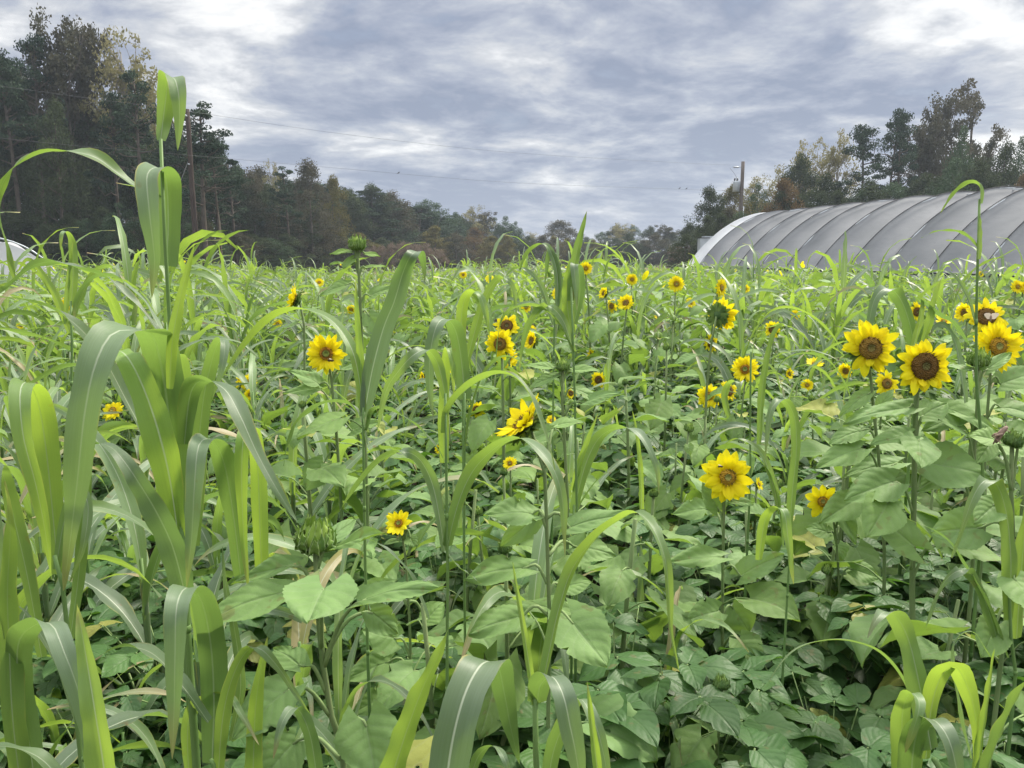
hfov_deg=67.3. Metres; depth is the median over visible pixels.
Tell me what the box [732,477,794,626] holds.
sunflower plant
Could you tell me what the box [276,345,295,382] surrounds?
sunflower plant
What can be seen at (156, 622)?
bean plant
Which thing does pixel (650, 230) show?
broadleaf tree
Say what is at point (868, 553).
sunflower plant
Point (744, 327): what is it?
sorghum plant
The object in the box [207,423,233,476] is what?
sorghum plant
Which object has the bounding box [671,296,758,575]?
sunflower plant
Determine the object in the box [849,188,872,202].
broadleaf tree
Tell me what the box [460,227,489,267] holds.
broadleaf tree
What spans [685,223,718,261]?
bush
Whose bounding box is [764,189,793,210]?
broadleaf tree
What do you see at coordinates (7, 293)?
sorghum plant
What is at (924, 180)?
broadleaf tree
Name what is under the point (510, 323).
sunflower plant
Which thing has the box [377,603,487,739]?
sunflower plant
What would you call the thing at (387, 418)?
sunflower plant
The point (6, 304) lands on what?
sorghum plant
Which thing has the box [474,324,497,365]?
sunflower plant
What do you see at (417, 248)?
shrub
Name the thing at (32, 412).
sorghum plant
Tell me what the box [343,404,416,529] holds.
sorghum plant
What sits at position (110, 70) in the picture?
broadleaf tree
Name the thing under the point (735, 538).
bean plant
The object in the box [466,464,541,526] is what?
sorghum plant
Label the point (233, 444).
sorghum plant
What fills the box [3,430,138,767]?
sorghum plant
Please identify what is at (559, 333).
sunflower plant
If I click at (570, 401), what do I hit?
sunflower plant
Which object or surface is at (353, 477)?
sunflower plant
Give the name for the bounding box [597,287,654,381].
sorghum plant
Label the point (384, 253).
dry brush
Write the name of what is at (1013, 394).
sorghum plant
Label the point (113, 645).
bean plant
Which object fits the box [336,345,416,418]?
sorghum plant
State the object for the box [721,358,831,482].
sorghum plant
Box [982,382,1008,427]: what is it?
sorghum plant
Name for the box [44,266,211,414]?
sorghum plant
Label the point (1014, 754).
bean plant
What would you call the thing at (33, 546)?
sorghum plant
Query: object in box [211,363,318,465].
sorghum plant
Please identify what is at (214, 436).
sorghum plant
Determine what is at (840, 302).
sorghum plant
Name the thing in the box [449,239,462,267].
shrub
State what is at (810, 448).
sunflower plant
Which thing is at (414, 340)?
sunflower plant
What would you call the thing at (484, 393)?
sunflower plant
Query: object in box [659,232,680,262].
broadleaf tree
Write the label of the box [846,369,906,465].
sunflower plant
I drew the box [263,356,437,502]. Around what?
sorghum plant
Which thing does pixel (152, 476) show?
sorghum plant
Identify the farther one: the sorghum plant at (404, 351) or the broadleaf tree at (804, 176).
the broadleaf tree at (804, 176)
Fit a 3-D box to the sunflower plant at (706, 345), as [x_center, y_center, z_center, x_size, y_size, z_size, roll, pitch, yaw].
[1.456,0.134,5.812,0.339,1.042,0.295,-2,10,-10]
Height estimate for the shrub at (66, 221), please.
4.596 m
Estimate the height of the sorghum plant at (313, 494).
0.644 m
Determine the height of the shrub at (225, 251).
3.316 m
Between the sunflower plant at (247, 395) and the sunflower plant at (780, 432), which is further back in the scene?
the sunflower plant at (247, 395)
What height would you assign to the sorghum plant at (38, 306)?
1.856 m
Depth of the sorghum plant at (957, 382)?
4.91 m
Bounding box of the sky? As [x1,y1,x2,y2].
[0,0,1023,256]
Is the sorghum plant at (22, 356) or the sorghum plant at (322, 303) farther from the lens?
the sorghum plant at (322, 303)
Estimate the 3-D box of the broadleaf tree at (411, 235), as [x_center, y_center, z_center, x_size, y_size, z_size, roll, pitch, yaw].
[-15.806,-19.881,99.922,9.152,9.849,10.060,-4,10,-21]
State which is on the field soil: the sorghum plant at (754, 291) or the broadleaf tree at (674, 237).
the sorghum plant at (754, 291)
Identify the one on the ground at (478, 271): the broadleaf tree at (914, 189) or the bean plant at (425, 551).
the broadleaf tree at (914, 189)
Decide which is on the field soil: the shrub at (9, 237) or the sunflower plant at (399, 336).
the sunflower plant at (399, 336)
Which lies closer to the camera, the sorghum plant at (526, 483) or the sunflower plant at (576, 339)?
the sorghum plant at (526, 483)
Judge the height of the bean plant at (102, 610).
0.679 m
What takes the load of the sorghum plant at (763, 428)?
on the field soil
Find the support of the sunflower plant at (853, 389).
on the field soil
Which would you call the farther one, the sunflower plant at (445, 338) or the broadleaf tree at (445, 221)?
the broadleaf tree at (445, 221)
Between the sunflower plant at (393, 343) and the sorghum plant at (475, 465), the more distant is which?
the sunflower plant at (393, 343)
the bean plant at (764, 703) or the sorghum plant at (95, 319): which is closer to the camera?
the bean plant at (764, 703)
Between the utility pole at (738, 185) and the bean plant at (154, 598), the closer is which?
the bean plant at (154, 598)
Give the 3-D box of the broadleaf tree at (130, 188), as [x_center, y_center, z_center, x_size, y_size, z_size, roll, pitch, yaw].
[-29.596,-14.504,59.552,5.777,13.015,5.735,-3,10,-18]
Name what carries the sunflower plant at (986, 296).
on the field soil
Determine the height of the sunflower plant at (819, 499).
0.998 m
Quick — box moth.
[984,313,998,321]
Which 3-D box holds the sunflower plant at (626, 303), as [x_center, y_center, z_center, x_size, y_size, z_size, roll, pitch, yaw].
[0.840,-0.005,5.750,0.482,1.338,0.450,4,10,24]
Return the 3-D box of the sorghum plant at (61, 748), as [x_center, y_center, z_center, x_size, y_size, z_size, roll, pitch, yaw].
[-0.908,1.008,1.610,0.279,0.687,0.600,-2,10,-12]
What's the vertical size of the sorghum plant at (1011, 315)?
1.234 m
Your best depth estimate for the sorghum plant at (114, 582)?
2.13 m
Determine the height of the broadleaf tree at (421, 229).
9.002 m
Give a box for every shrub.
[0,209,38,257]
[0,211,11,241]
[8,209,56,255]
[25,223,66,270]
[48,213,96,265]
[56,218,115,267]
[80,205,122,268]
[92,202,147,274]
[111,216,143,261]
[131,226,186,264]
[178,204,203,267]
[182,210,216,263]
[202,236,232,270]
[215,230,265,268]
[227,234,280,274]
[239,238,299,272]
[271,233,316,274]
[277,225,336,272]
[304,232,353,271]
[332,236,373,270]
[339,232,384,270]
[367,237,400,270]
[384,235,407,267]
[408,240,427,267]
[434,243,454,266]
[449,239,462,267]
[492,235,509,266]
[500,238,528,263]
[514,235,543,267]
[530,235,555,263]
[543,235,567,266]
[559,238,573,266]
[565,242,590,263]
[580,239,604,263]
[590,245,616,264]
[604,238,627,266]
[619,233,639,266]
[624,243,655,266]
[642,234,668,266]
[656,238,672,266]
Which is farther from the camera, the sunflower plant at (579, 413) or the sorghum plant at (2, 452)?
the sunflower plant at (579, 413)
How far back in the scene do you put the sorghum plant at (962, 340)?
5.91 m
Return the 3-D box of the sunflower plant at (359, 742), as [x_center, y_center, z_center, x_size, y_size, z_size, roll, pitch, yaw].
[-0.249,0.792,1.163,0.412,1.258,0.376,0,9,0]
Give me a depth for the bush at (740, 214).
57.11 m
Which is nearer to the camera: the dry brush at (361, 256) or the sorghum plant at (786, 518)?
the sorghum plant at (786, 518)
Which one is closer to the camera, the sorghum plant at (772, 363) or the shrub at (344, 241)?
the sorghum plant at (772, 363)
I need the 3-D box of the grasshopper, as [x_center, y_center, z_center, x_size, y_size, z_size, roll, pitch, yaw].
[0.847,0.087,1.332,0.019,0.043,0.015,27,16,11]
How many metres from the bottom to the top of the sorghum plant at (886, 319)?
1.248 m
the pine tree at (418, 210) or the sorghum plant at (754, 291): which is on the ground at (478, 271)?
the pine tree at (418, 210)
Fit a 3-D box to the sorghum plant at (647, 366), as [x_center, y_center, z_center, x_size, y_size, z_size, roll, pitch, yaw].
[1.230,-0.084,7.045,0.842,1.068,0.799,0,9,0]
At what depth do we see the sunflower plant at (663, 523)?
2.75 m
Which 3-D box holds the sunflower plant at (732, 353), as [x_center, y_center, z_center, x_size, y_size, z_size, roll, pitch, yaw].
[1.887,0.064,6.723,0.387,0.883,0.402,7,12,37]
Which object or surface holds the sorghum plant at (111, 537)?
on the field soil
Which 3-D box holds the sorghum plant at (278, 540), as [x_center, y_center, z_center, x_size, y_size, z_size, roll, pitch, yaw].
[-0.420,0.767,2.097,0.838,1.003,0.544,-1,9,-5]
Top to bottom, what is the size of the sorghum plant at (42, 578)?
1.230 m
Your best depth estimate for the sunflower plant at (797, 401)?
4.71 m
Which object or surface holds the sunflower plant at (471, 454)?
on the field soil
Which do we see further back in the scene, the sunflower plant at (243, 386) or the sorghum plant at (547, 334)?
the sorghum plant at (547, 334)
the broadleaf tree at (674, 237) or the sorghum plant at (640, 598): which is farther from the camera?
the broadleaf tree at (674, 237)
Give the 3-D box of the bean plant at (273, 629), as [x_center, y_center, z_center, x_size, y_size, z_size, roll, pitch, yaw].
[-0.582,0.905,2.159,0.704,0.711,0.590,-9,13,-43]
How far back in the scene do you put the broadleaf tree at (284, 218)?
78.54 m
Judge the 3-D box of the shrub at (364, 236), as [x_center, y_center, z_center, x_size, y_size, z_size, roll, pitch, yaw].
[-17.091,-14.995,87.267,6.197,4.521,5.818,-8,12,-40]
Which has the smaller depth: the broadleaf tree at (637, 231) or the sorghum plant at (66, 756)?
the sorghum plant at (66, 756)
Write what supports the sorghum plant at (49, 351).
on the field soil
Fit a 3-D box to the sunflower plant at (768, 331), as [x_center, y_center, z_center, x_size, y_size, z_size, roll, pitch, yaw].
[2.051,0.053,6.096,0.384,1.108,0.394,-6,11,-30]
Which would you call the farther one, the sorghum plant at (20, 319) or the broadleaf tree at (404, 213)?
the broadleaf tree at (404, 213)
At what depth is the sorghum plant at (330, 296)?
5.81 m
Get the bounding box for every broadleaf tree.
[0,58,39,241]
[0,78,70,256]
[0,108,52,244]
[14,55,59,233]
[19,105,100,257]
[20,95,98,263]
[22,3,108,247]
[50,103,118,262]
[56,106,125,222]
[65,15,121,206]
[70,113,137,262]
[77,25,173,215]
[91,116,149,250]
[112,125,189,249]
[133,70,185,205]
[145,121,216,263]
[183,129,229,262]
[187,201,239,265]
[209,174,281,264]
[213,164,275,257]
[228,166,281,265]
[235,164,286,260]
[243,183,298,265]
[262,160,282,255]
[268,176,308,265]
[271,188,327,264]
[282,157,342,271]
[312,174,355,271]
[315,187,377,270]
[336,188,375,265]
[338,195,381,255]
[345,182,402,258]
[370,189,424,268]
[370,192,424,264]
[398,208,436,244]
[404,199,446,262]
[415,203,460,260]
[440,212,472,254]
[449,215,486,240]
[458,204,495,237]
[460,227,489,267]
[468,211,497,241]
[484,217,505,258]
[493,216,522,257]
[510,221,525,262]
[522,232,539,249]
[535,219,584,262]
[581,237,590,258]
[589,232,610,262]
[597,225,625,259]
[608,223,634,256]
[621,225,645,256]
[639,226,662,258]
[654,224,678,241]
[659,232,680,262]
[681,183,727,250]
[713,180,754,226]
[736,173,770,210]
[744,182,772,214]
[755,163,797,208]
[758,177,806,212]
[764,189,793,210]
[774,152,820,209]
[790,139,828,203]
[792,191,812,207]
[801,172,844,206]
[812,191,835,206]
[818,128,860,197]
[829,188,851,204]
[845,176,891,201]
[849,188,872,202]
[879,182,913,199]
[888,181,910,198]
[893,117,951,188]
[902,172,939,197]
[904,179,924,196]
[913,91,973,178]
[917,77,993,181]
[925,157,978,195]
[941,125,978,182]
[953,155,1001,191]
[980,123,1010,174]
[984,138,1022,187]
[1000,136,1023,184]
[1014,173,1023,187]
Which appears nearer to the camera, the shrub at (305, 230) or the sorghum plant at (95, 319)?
the sorghum plant at (95, 319)
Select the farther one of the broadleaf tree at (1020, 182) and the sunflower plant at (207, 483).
the broadleaf tree at (1020, 182)
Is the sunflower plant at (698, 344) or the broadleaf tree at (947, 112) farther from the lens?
the broadleaf tree at (947, 112)
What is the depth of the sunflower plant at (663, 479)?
3.45 m
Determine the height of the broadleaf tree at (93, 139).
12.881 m
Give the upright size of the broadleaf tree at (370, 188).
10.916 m
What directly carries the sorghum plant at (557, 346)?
on the field soil
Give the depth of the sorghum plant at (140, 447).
3.26 m
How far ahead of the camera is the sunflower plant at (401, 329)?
7.65 m
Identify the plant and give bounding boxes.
[0,70,187,706]
[0,212,52,360]
[0,227,104,357]
[0,230,114,361]
[0,242,69,377]
[0,246,296,767]
[0,263,264,485]
[0,280,43,357]
[0,286,68,418]
[0,291,81,380]
[0,291,101,359]
[0,294,31,349]
[0,294,77,384]
[0,302,36,375]
[0,309,139,451]
[0,311,67,477]
[0,314,110,525]
[0,320,82,395]
[0,321,24,369]
[0,323,64,431]
[0,326,102,456]
[0,334,45,433]
[0,337,67,366]
[0,349,63,435]
[0,351,115,488]
[0,357,125,522]
[0,377,92,767]
[0,391,138,591]
[0,405,65,492]
[0,418,11,456]
[0,429,9,494]
[0,436,111,540]
[0,460,62,537]
[0,481,114,767]
[0,596,126,760]
[0,633,127,767]
[0,642,253,767]
[0,658,163,755]
[0,659,101,763]
[0,670,238,767]
[0,687,200,766]
[1,387,207,640]
[1,424,197,639]
[1,466,106,538]
[1,498,40,596]
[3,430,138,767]
[5,412,135,491]
[5,506,161,767]
[7,353,77,391]
[11,427,156,586]
[13,323,123,454]
[13,365,23,373]
[17,231,127,617]
[17,403,328,710]
[17,516,119,603]
[17,539,130,618]
[17,547,168,696]
[20,336,62,381]
[31,301,69,380]
[32,500,284,767]
[35,281,130,416]
[35,554,61,615]
[41,297,88,375]
[41,653,193,735]
[42,562,206,651]
[42,605,285,767]
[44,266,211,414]
[47,703,232,767]
[50,325,132,464]
[55,239,248,374]
[55,343,108,395]
[57,312,104,465]
[57,342,120,462]
[58,702,118,767]
[61,279,147,518]
[74,739,159,767]
[75,281,198,412]
[80,285,109,322]
[80,602,163,688]
[86,216,200,363]
[95,377,120,480]
[95,402,146,484]
[95,546,322,767]
[96,282,179,319]
[100,414,136,481]
[103,678,120,703]
[104,490,211,555]
[105,513,148,634]
[105,604,359,760]
[107,435,209,559]
[108,230,227,350]
[109,438,215,520]
[112,705,239,767]
[115,321,154,486]
[115,410,304,576]
[118,323,259,420]
[121,594,140,642]
[122,369,424,584]
[124,279,236,377]
[129,661,157,674]
[135,304,145,329]
[135,559,256,688]
[136,230,270,406]
[143,295,217,341]
[150,602,313,694]
[156,496,222,603]
[157,570,165,578]
[169,264,310,380]
[171,270,328,475]
[179,254,221,381]
[189,340,236,432]
[191,285,334,439]
[191,334,293,446]
[192,325,217,414]
[192,368,314,448]
[193,461,349,665]
[194,475,499,684]
[196,282,311,380]
[199,681,437,767]
[200,426,291,584]
[201,753,336,767]
[202,524,369,696]
[206,473,213,526]
[207,327,256,426]
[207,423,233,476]
[209,352,289,485]
[210,408,255,438]
[211,243,248,389]
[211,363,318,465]
[212,428,285,532]
[217,314,312,428]
[218,513,442,767]
[222,250,449,718]
[224,384,349,533]
[226,377,264,446]
[226,560,416,707]
[228,374,273,419]
[230,389,273,459]
[231,428,315,518]
[235,317,264,389]
[243,277,369,380]
[244,313,284,373]
[244,331,289,429]
[246,393,289,421]
[248,390,416,548]
[249,485,339,521]
[253,377,335,492]
[255,323,453,486]
[258,306,399,460]
[261,321,377,464]
[262,283,357,501]
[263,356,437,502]
[268,400,362,621]
[271,436,371,525]
[273,319,288,357]
[273,435,299,511]
[274,270,362,377]
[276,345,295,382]
[277,327,306,385]
[279,257,387,403]
[282,334,377,698]
[283,562,382,752]
[287,328,328,382]
[287,621,526,743]
[290,339,355,463]
[291,317,321,370]
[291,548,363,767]
[293,534,432,754]
[293,705,351,767]
[294,278,334,334]
[296,234,420,644]
[296,310,348,379]
[301,316,319,350]
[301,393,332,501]
[306,242,436,364]
[309,406,431,611]
[333,429,407,550]
[334,310,467,416]
[334,311,414,391]
[335,323,387,422]
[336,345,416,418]
[340,347,567,691]
[342,600,462,686]
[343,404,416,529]
[343,510,454,715]
[345,530,530,659]
[346,304,354,379]
[347,329,384,416]
[349,309,385,415]
[354,414,411,544]
[355,664,377,715]
[357,582,528,661]
[360,376,457,463]
[365,644,528,767]
[366,270,528,390]
[368,419,406,530]
[371,370,423,463]
[376,325,444,416]
[376,341,411,440]
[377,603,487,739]
[378,364,460,484]
[379,632,519,767]
[382,349,413,443]
[386,277,567,442]
[388,685,567,767]
[389,314,413,371]
[393,303,428,391]
[394,284,474,381]
[396,355,493,431]
[396,472,492,612]
[399,550,466,628]
[400,430,461,472]
[404,489,517,655]
[405,445,467,516]
[406,286,483,405]
[409,317,429,403]
[409,372,438,451]
[409,410,454,481]
[410,275,516,622]
[415,335,466,401]
[415,481,481,601]
[416,375,491,456]
[417,470,451,574]
[417,540,570,751]
[420,264,582,480]
[424,316,532,654]
[425,417,467,500]
[428,453,470,587]
[428,603,556,654]
[435,370,460,433]
[436,506,526,611]
[441,284,521,380]
[441,322,497,402]
[444,594,455,614]
[448,272,476,312]
[449,360,481,423]
[451,401,499,502]
[451,535,526,670]
[457,418,500,487]
[461,471,571,745]
[464,393,657,763]
[465,467,533,589]
[466,315,547,476]
[466,329,555,498]
[466,357,507,492]
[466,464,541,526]
[469,735,666,767]
[470,261,570,399]
[470,727,615,767]
[472,327,495,374]
[473,349,530,482]
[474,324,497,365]
[477,417,638,573]
[482,279,547,375]
[482,456,555,490]
[485,456,534,519]
[486,342,586,457]
[492,356,531,379]
[493,448,532,486]
[495,571,633,681]
[496,212,586,682]
[498,422,564,506]
[498,648,839,767]
[499,330,617,437]
[499,600,803,767]
[505,243,584,572]
[509,575,567,651]
[512,331,561,488]
[512,357,631,650]
[512,510,678,767]
[513,306,540,346]
[514,328,611,412]
[514,355,556,457]
[516,444,562,507]
[520,325,548,456]
[524,359,564,417]
[525,479,542,507]
[525,636,712,723]
[527,377,554,490]
[530,415,563,490]
[532,314,586,402]
[539,288,583,359]
[545,405,582,460]
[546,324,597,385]
[546,389,585,428]
[549,399,594,473]
[549,438,618,576]
[549,491,640,624]
[551,519,704,704]
[554,410,581,451]
[555,579,713,731]
[556,423,608,508]
[558,322,601,382]
[559,261,630,422]
[559,318,604,410]
[570,411,659,681]
[576,287,638,388]
[577,425,612,483]
[579,242,688,384]
[579,403,635,540]
[580,372,613,422]
[581,715,863,767]
[582,289,655,369]
[583,379,668,546]
[583,569,747,681]
[584,347,611,428]
[590,299,625,380]
[591,330,621,444]
[591,369,620,421]
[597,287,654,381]
[598,294,653,411]
[602,280,678,413]
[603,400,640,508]
[604,319,671,373]
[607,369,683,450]
[611,274,657,415]
[613,493,669,587]
[616,309,711,379]
[617,489,701,639]
[618,331,690,428]
[619,342,702,462]
[620,325,644,384]
[626,293,732,393]
[626,360,718,439]
[630,446,683,538]
[631,379,699,473]
[631,527,809,655]
[631,589,813,668]
[634,537,664,643]
[638,315,696,460]
[642,427,753,574]
[644,422,727,579]
[644,443,698,549]
[645,449,800,738]
[648,275,708,428]
[648,657,846,759]
[652,318,691,401]
[654,416,681,472]
[660,585,748,762]
[662,288,791,385]
[666,398,764,467]
[669,268,842,436]
[669,416,739,578]
[669,673,746,767]
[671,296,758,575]
[675,278,744,405]
[678,348,734,438]
[684,298,712,352]
[685,315,738,397]
[687,334,722,414]
[687,395,729,464]
[689,244,756,415]
[691,314,713,352]
[693,384,724,475]
[695,329,731,384]
[698,381,874,585]
[698,549,937,747]
[699,511,781,669]
[700,381,747,451]
[701,408,770,513]
[707,356,777,505]
[707,418,732,451]
[713,380,755,410]
[716,477,780,594]
[719,644,929,767]
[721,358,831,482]
[721,380,800,707]
[722,310,762,359]
[723,714,855,766]
[726,338,761,415]
[726,420,762,527]
[728,285,770,341]
[728,345,736,375]
[732,393,748,451]
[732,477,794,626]
[740,400,842,506]
[744,275,897,391]
[744,306,849,597]
[744,328,764,415]
[744,338,800,390]
[746,321,792,388]
[746,351,844,429]
[747,342,791,405]
[747,370,838,438]
[753,613,947,758]
[755,413,785,485]
[758,303,900,396]
[758,341,847,413]
[760,316,816,373]
[760,608,1023,767]
[762,385,891,556]
[764,377,814,463]
[766,414,810,511]
[771,368,801,428]
[772,411,825,494]
[773,394,832,497]
[774,526,888,682]
[776,340,807,394]
[777,310,807,354]
[780,336,911,476]
[780,466,920,666]
[781,386,906,590]
[782,563,847,708]
[783,297,811,379]
[783,378,825,466]
[795,484,877,725]
[795,572,1023,765]
[799,357,830,399]
[799,397,895,476]
[806,319,943,741]
[811,298,870,366]
[814,356,831,425]
[816,231,867,396]
[816,345,868,376]
[827,550,1023,698]
[829,401,890,545]
[831,363,867,431]
[832,277,962,392]
[837,723,1023,767]
[840,355,876,410]
[842,379,900,456]
[843,300,910,389]
[843,339,1000,687]
[844,379,857,412]
[845,363,899,425]
[845,409,892,453]
[846,304,925,384]
[846,321,900,382]
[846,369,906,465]
[851,545,1000,663]
[863,288,934,362]
[863,326,953,423]
[866,414,953,570]
[867,279,968,644]
[868,402,968,517]
[869,414,924,448]
[869,599,1009,730]
[869,602,1023,750]
[876,303,905,341]
[877,345,1023,689]
[877,504,907,568]
[878,427,1023,767]
[879,561,1000,675]
[881,489,961,597]
[882,416,937,453]
[883,257,1003,382]
[886,389,923,420]
[889,279,970,348]
[889,302,945,394]
[889,711,1023,767]
[892,359,997,429]
[893,386,912,398]
[895,297,1023,563]
[895,328,957,399]
[896,371,1023,496]
[898,396,970,558]
[900,355,1019,398]
[907,475,1023,767]
[921,180,1020,716]
[922,392,959,438]
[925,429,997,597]
[927,315,959,398]
[928,338,987,389]
[933,331,954,364]
[934,302,974,398]
[938,400,1020,561]
[939,752,1023,767]
[948,429,1006,503]
[949,376,987,510]
[952,344,974,392]
[952,505,1023,668]
[953,390,1023,545]
[954,387,1019,494]
[958,320,1023,657]
[963,271,991,301]
[963,748,1023,767]
[967,374,988,391]
[968,607,1002,647]
[971,375,1023,419]
[972,313,1023,394]
[980,701,1023,766]
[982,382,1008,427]
[986,538,1000,551]
[987,280,1023,377]
[987,457,1023,570]
[994,281,1023,390]
[996,393,1021,481]
[997,305,1023,310]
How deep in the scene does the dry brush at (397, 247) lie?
82.52 m
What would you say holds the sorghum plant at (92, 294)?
on the field soil
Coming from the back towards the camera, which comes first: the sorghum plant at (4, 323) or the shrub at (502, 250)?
the shrub at (502, 250)
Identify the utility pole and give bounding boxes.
[181,109,199,264]
[730,161,750,217]
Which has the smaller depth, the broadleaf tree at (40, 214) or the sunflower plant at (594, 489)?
the sunflower plant at (594, 489)
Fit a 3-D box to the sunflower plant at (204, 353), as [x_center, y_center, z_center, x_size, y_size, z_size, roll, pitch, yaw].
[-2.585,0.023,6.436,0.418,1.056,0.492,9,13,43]
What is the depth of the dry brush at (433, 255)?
84.69 m
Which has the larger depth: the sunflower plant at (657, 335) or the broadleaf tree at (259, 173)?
the broadleaf tree at (259, 173)
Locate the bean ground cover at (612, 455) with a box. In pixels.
[0,333,1021,693]
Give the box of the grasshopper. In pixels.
[992,422,1010,444]
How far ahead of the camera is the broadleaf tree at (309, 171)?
73.96 m
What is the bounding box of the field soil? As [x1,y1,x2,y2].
[2,283,1003,767]
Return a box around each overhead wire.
[2,86,717,164]
[4,138,720,190]
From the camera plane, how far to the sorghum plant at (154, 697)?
1.66 m
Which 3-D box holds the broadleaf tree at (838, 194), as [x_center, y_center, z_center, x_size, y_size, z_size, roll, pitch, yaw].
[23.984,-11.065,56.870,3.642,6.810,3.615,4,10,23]
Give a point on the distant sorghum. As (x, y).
(1002, 287)
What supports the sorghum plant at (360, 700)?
on the field soil
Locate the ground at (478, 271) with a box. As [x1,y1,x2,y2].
[264,258,669,281]
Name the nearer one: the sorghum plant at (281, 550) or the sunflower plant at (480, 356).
the sorghum plant at (281, 550)
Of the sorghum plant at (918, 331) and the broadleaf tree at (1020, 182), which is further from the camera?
the broadleaf tree at (1020, 182)
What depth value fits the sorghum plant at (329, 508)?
2.89 m
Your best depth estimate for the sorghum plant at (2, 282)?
7.36 m
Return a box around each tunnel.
[0,238,62,292]
[686,186,1023,299]
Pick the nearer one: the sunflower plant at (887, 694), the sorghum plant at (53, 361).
the sunflower plant at (887, 694)
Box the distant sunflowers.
[0,261,1019,375]
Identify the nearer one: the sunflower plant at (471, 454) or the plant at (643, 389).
the sunflower plant at (471, 454)
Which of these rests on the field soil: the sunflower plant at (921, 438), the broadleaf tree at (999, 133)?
the sunflower plant at (921, 438)
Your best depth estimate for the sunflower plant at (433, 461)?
3.63 m
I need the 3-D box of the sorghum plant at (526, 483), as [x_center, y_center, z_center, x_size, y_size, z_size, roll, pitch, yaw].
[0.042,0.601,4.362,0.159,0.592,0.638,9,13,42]
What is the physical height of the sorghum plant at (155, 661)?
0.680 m
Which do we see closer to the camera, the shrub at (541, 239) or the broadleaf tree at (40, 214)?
the broadleaf tree at (40, 214)
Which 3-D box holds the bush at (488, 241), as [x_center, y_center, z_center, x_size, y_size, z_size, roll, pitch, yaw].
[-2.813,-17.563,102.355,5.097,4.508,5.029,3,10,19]
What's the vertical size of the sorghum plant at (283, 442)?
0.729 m
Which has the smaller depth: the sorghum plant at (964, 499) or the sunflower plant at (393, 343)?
the sorghum plant at (964, 499)
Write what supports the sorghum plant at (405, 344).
on the field soil
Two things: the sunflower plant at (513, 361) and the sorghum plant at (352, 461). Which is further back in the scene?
the sunflower plant at (513, 361)
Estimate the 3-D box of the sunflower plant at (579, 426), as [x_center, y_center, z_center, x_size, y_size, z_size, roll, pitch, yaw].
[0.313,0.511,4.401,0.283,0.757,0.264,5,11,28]
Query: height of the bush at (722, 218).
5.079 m
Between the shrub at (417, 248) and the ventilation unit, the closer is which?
the ventilation unit
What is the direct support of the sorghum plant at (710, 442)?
on the field soil
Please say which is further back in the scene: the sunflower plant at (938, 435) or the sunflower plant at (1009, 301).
the sunflower plant at (1009, 301)
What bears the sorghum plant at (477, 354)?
on the field soil
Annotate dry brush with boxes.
[360,247,383,271]
[370,244,397,270]
[388,240,415,269]
[408,243,431,268]
[424,247,449,270]
[666,244,689,271]
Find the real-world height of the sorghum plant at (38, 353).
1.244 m
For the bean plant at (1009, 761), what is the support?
on the field soil
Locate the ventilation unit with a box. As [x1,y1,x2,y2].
[697,236,712,251]
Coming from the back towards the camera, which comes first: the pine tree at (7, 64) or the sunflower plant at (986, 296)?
the pine tree at (7, 64)
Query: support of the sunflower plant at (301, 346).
on the field soil
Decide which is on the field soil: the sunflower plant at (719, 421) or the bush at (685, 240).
the sunflower plant at (719, 421)
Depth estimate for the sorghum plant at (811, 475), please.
3.30 m
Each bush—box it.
[414,225,454,268]
[439,233,475,268]
[473,235,507,267]
[496,235,518,267]
[510,239,538,266]
[529,244,551,265]
[630,239,663,264]
[662,234,697,273]
[673,222,696,262]
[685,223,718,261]
[690,214,717,251]
[710,212,732,232]
[715,207,736,227]
[725,210,750,225]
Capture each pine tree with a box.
[0,48,49,248]
[9,32,69,241]
[31,92,67,191]
[83,90,134,257]
[102,69,183,263]
[150,127,211,240]
[156,101,246,265]
[172,144,225,209]
[184,159,239,258]
[185,132,245,267]
[205,163,238,239]
[206,158,254,264]
[257,166,303,271]
[299,183,335,248]
[312,183,335,221]
[354,188,402,265]
[400,205,458,239]
[421,215,477,242]
[828,181,850,204]
[841,124,888,191]
[874,122,916,192]
[879,108,919,191]
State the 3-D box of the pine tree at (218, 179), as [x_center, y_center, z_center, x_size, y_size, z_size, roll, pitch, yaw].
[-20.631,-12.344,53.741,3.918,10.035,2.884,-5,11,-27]
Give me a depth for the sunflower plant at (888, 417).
4.01 m
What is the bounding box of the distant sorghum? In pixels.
[0,183,1023,386]
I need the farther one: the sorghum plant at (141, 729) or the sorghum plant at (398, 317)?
the sorghum plant at (398, 317)
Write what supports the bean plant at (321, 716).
on the field soil
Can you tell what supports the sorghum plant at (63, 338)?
on the field soil
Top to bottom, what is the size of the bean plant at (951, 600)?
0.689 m
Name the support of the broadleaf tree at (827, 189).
on the ground at (478, 271)
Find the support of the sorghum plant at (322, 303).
on the field soil
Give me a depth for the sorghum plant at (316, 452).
3.50 m
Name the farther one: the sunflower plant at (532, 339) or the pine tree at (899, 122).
the pine tree at (899, 122)
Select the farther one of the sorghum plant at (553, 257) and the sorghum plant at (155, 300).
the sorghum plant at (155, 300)
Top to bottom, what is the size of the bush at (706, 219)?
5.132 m
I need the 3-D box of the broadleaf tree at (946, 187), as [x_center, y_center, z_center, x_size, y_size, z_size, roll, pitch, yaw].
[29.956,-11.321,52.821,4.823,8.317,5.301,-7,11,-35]
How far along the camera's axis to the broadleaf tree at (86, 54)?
58.61 m
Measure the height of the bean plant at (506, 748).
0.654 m
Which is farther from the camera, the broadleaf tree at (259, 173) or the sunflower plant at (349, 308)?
the broadleaf tree at (259, 173)
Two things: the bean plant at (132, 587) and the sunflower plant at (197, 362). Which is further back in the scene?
the sunflower plant at (197, 362)
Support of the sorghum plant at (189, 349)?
on the field soil

